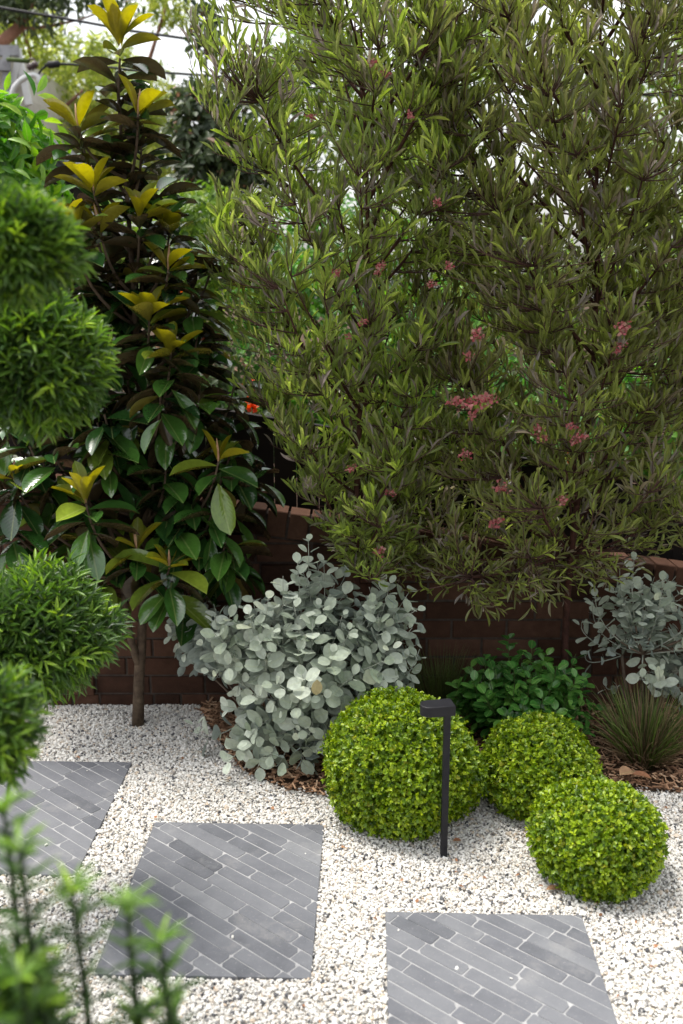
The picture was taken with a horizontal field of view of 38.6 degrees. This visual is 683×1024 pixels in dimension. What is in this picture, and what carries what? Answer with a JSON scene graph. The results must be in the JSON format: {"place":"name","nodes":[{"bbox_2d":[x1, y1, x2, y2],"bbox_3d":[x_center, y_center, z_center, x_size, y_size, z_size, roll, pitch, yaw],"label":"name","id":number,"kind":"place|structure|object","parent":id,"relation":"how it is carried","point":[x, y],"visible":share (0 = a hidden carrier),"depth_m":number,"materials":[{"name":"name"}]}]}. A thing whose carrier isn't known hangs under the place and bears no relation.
{"place":"outdoors","nodes":[
{"label":"outdoors","id":0,"kind":"place"},
{"bbox_2d":[0,87,115,389],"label":"shrub","id":1,"kind":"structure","parent":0,"point":[76,191],"depth_m":6.27,"materials":[{"name":"green plant"}]},
{"bbox_2d":[0,6,675,76],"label":"overhead cable","id":2,"kind":"object","parent":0,"point":[81,21],"visible":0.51,"depth_m":8.28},
{"bbox_2d":[0,704,682,1023],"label":"gravel path","id":3,"kind":"structure","parent":0,"point":[349,1006],"depth_m":2.94,"materials":[{"name":"white gravel"}]},
{"bbox_2d":[0,659,54,792],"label":"podocarpus bush","id":4,"kind":"object","parent":3,"relation":"on","point":[18,732],"visible":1,"depth_m":1.86,"materials":[{"name":"green plant"}]},
{"bbox_2d":[0,761,131,877],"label":"paved slab","id":5,"kind":"structure","parent":3,"relation":"on","point":[62,790],"depth_m":3.46,"materials":[{"name":"grey stone"}]},
{"bbox_2d":[0,175,134,710],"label":"cloud pruned tree","id":6,"kind":"object","parent":3,"relation":"on","point":[55,370],"visible":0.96,"depth_m":2.33,"materials":[{"name":"green plant"}]},
{"bbox_2d":[0,784,207,1023],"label":"podocarpus shrub","id":7,"kind":"object","parent":3,"relation":"on","point":[31,992],"visible":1,"depth_m":1.13,"materials":[{"name":"green plant"}]},
{"bbox_2d":[0,0,285,727],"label":"magnolia tree","id":8,"kind":"object","parent":3,"relation":"on","point":[128,457],"visible":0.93,"depth_m":3.72,"materials":[{"name":"green plant"}]},
{"bbox_2d":[95,822,323,981],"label":"paved slab","id":9,"kind":"structure","parent":3,"relation":"on","point":[253,889],"depth_m":2.94,"materials":[{"name":"grey stone"}]},
{"bbox_2d":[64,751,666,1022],"bbox_3d":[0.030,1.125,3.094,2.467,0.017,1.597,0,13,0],"label":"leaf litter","id":10,"kind":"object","parent":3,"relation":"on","point":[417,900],"visible":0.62,"depth_m":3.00,"materials":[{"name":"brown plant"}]},
{"bbox_2d":[317,685,489,841],"bbox_3d":[0.214,0.879,3.396,0.600,0.537,0.587,0,13,0],"label":"box ball","id":11,"kind":"object","parent":3,"relation":"on","point":[392,787],"visible":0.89,"depth_m":3.23,"materials":[{"name":"green plant"}]},
{"bbox_2d":[420,698,455,856],"bbox_3d":[0.297,0.888,3.113,0.106,0.598,0.060,-2,13,-10],"label":"garden light","id":12,"kind":"object","parent":3,"relation":"on","point":[445,709],"visible":0.96,"depth_m":3.08,"materials":[{"name":"black metal"}]},
{"bbox_2d":[385,912,617,1023],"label":"paved slab","id":13,"kind":"structure","parent":3,"relation":"on","point":[548,963],"depth_m":2.63,"materials":[{"name":"grey stone"}]},
{"bbox_2d":[480,710,603,820],"bbox_3d":[0.708,0.917,3.469,0.448,0.399,0.470,0,13,0],"label":"box ball","id":14,"kind":"object","parent":3,"relation":"on","point":[528,757],"visible":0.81,"depth_m":3.36,"materials":[{"name":"green plant"}]},
{"bbox_2d":[546,885,560,889],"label":"fallen leaf","id":15,"kind":"object","parent":3,"relation":"on","point":[551,887],"visible":1,"depth_m":2.98,"materials":[{"name":"brown plant"}]},
{"bbox_2d":[524,774,669,907],"bbox_3d":[0.797,1.018,3.054,0.443,0.375,0.449,0,13,0],"label":"box ball","id":16,"kind":"object","parent":3,"relation":"on","point":[604,837],"visible":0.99,"depth_m":2.92,"materials":[{"name":"green plant"}]},
{"bbox_2d":[7,0,682,300],"label":"sky","id":17,"kind":"structure","parent":0,"point":[170,50],"materials":[{"name":"white"}]},
{"bbox_2d":[109,301,682,529],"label":"ground","id":18,"kind":"structure","parent":0,"point":[302,338],"depth_m":31.25,"materials":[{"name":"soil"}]},
{"bbox_2d":[0,70,75,202],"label":"broadleaf shrub","id":19,"kind":"object","parent":18,"relation":"on","point":[23,147],"visible":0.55,"depth_m":4.56,"materials":[{"name":"green plant"}]},
{"bbox_2d":[0,45,79,153],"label":"house gable","id":20,"kind":"structure","parent":18,"relation":"on","point":[35,103],"depth_m":8.79,"materials":[{"name":"white paint"}]},
{"bbox_2d":[6,57,60,74],"bbox_3d":[-2.760,-3.867,8.443,0.709,0.242,0.266,8,15,32],"label":"service bracket","id":21,"kind":"object","parent":20,"relation":"attached to","point":[49,64],"visible":0.99,"depth_m":8.34,"materials":[{"name":"grey ceramic"}]},
{"bbox_2d":[9,72,40,93],"bbox_3d":[-2.784,-2.872,8.575,0.433,1.852,0.048,0,13,0],"label":"conduit","id":22,"kind":"object","parent":21,"relation":"attached to","point":[18,82],"visible":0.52,"depth_m":8.37,"materials":[{"name":"white paint"}]},
{"bbox_2d":[44,63,677,96],"bbox_3d":[0.413,-3.703,8.385,5.907,0.292,0.022,0,13,0],"label":"overhead cable","id":23,"kind":"object","parent":21,"relation":"attached to","point":[182,73],"visible":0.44,"depth_m":8.36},
{"bbox_2d":[0,0,160,105],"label":"bare limbed tree","id":24,"kind":"object","parent":18,"relation":"on","point":[19,21],"visible":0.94,"depth_m":9.11,"materials":[{"name":"plant"}]},
{"bbox_2d":[0,0,200,199],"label":"gum tree","id":25,"kind":"object","parent":18,"relation":"on","point":[63,75],"visible":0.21,"depth_m":10.16,"materials":[{"name":"green plant"}]},
{"bbox_2d":[48,271,273,452],"bbox_3d":[-1.386,-0.535,5.612,2.538,2.144,1.348,5,14,20],"label":"shade bush","id":26,"kind":"object","parent":18,"relation":"on","point":[222,385],"visible":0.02,"depth_m":5.48,"materials":[{"name":"green plant"}]},
{"bbox_2d":[85,176,299,395],"bbox_3d":[-1.069,-0.961,6.660,1.600,2.502,1.255,0,13,0],"label":"lime shrub","id":27,"kind":"object","parent":18,"relation":"on","point":[204,197],"visible":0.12,"depth_m":6.16,"materials":[{"name":"green plant"}]},
{"bbox_2d":[161,0,286,365],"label":"dark tree","id":28,"kind":"object","parent":18,"relation":"on","point":[199,159],"visible":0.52,"depth_m":7.77,"materials":[{"name":"green plant"}]},
{"bbox_2d":[246,396,258,412],"bbox_3d":[-0.439,0.074,4.840,0.090,1.295,0.079,0,13,0],"label":"geranium bloom","id":29,"kind":"object","parent":18,"relation":"on","point":[251,407],"visible":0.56,"depth_m":4.70,"materials":[{"name":"orange plant"}]},
{"bbox_2d":[214,187,462,487],"bbox_3d":[-0.194,-0.850,6.194,1.897,2.496,1.951,-5,14,-20],"label":"hedge bush","id":30,"kind":"object","parent":18,"relation":"on","point":[315,305],"visible":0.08,"depth_m":6.08,"materials":[{"name":"green plant"}]},
{"bbox_2d":[0,474,682,704],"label":"brick wall","id":31,"kind":"structure","parent":18,"relation":"on","point":[439,618],"depth_m":4.25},
{"bbox_2d":[0,391,682,560],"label":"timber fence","id":32,"kind":"object","parent":18,"relation":"on","point":[269,454],"visible":0.02,"depth_m":4.35,"materials":[{"name":"brown wood"}]},
{"bbox_2d":[243,9,682,366],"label":"street tree","id":33,"kind":"object","parent":18,"relation":"on","point":[325,151],"visible":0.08,"depth_m":9.78,"materials":[{"name":"green plant"}]},
{"bbox_2d":[376,277,682,479],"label":"leafy creeper","id":34,"kind":"object","parent":18,"relation":"on","point":[625,379],"visible":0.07,"depth_m":5.41,"materials":[{"name":"green plant"}]},
{"bbox_2d":[390,149,682,385],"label":"tall bush","id":35,"kind":"object","parent":18,"relation":"on","point":[434,276],"visible":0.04,"depth_m":6.80,"materials":[{"name":"green plant"}]},
{"bbox_2d":[194,697,682,799],"bbox_3d":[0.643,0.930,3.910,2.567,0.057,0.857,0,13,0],"label":"bark mulch","id":36,"kind":"object","parent":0,"point":[208,708],"visible":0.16,"depth_m":3.75,"materials":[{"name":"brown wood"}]},
{"bbox_2d":[164,534,426,780],"bbox_3d":[-0.235,0.539,3.763,1.140,0.924,0.631,3,13,14],"label":"silver shrub","id":37,"kind":"object","parent":36,"relation":"on","point":[311,674],"visible":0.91,"depth_m":3.66,"materials":[{"name":"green plant"}]},
{"bbox_2d":[179,0,499,610],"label":"hopbush tree","id":38,"kind":"object","parent":36,"relation":"on","point":[375,75],"visible":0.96,"depth_m":3.51,"materials":[{"name":"green plant"}]},
{"bbox_2d":[408,638,481,719],"bbox_3d":[0.431,0.727,4.146,0.449,0.332,0.456,0,13,0],"label":"grass tussock","id":39,"kind":"object","parent":36,"relation":"on","point":[442,689],"depth_m":4.14,"materials":[{"name":"green plant"}]},
{"bbox_2d":[445,633,604,737],"bbox_3d":[0.732,0.702,3.901,0.642,0.431,0.449,0,13,0],"label":"glossy shrub","id":40,"kind":"object","parent":36,"relation":"on","point":[493,698],"visible":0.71,"depth_m":3.85,"materials":[{"name":"green plant"}]},
{"bbox_2d":[368,0,682,698],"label":"hopbush tree","id":41,"kind":"object","parent":36,"relation":"on","point":[508,199],"visible":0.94,"depth_m":3.51,"materials":[{"name":"green plant"}]},
{"bbox_2d":[619,766,633,774],"bbox_3d":[1.061,0.964,3.628,0.065,0.025,0.054,0,13,0],"label":"fallen leaf","id":42,"kind":"object","parent":36,"relation":"on","point":[624,770],"visible":1,"depth_m":3.63,"materials":[{"name":"beige plant"}]},
{"bbox_2d":[572,551,682,720],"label":"silver shrub","id":43,"kind":"object","parent":36,"relation":"on","point":[663,660],"visible":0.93,"depth_m":3.88,"materials":[{"name":"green plant"}]},
{"bbox_2d":[576,670,682,775],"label":"grass tussock","id":44,"kind":"object","parent":36,"relation":"on","point":[642,739],"depth_m":3.73,"materials":[{"name":"green plant"}]},
{"bbox_2d":[632,771,650,777],"bbox_3d":[1.109,0.972,3.603,0.068,0.021,0.032,0,13,0],"label":"fallen leaf","id":45,"kind":"object","parent":36,"relation":"on","point":[642,773],"visible":1,"depth_m":3.61,"materials":[{"name":"brown plant"}]},
{"bbox_2d":[636,7,682,547],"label":"hopbush tree","id":46,"kind":"object","parent":36,"relation":"on","point":[678,375],"visible":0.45,"depth_m":3.58,"materials":[{"name":"green plant"}]}
]}

